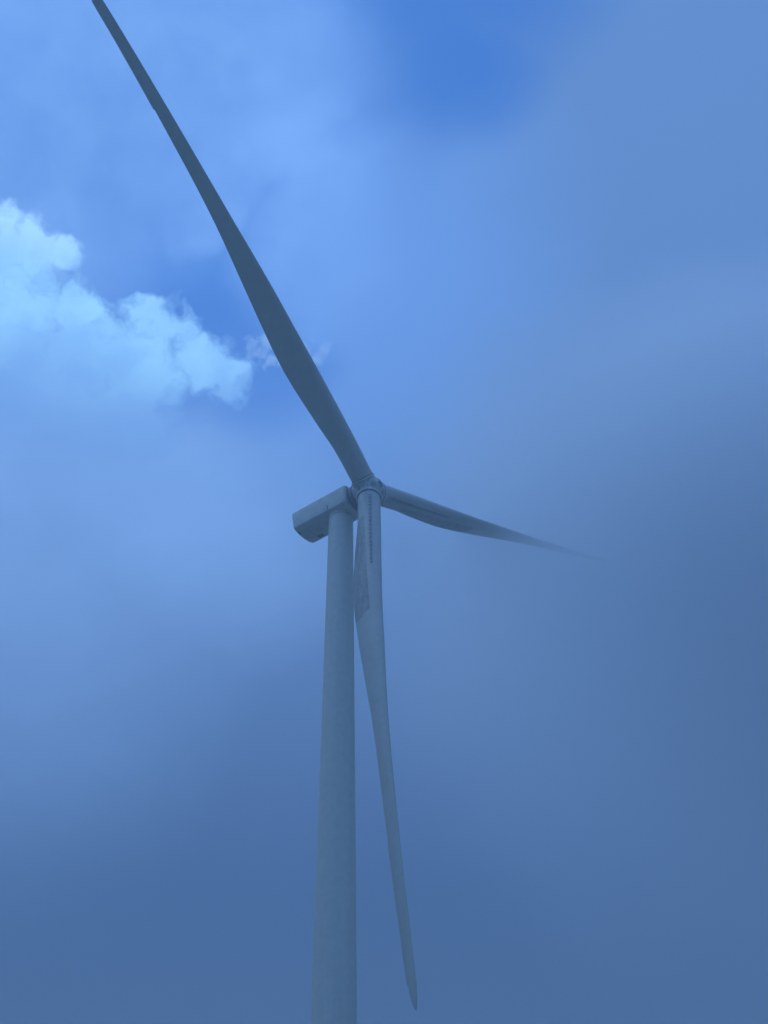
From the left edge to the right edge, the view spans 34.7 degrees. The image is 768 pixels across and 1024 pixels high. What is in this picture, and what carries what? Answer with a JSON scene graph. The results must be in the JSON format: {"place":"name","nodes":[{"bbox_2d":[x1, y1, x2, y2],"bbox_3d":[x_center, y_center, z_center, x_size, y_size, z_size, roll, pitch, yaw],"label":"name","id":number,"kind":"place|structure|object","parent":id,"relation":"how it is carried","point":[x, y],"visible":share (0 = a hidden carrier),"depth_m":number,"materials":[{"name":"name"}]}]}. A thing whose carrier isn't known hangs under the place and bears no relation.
{"place":"outdoors","nodes":[
{"label":"outdoors","id":0,"kind":"place"},
{"bbox_2d":[0,0,767,1023],"label":"sky","id":1,"kind":"structure","parent":0,"point":[519,248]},
{"bbox_3d":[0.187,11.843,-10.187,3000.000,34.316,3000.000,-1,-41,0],"label":"ground","id":2,"kind":"structure","parent":0,"visible":0},
{"bbox_2d":[91,0,628,1023],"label":"wind turbine","id":3,"kind":"object","parent":2,"relation":"on","point":[353,592],"visible":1,"depth_m":124.30,"materials":[{"name":"paint"}]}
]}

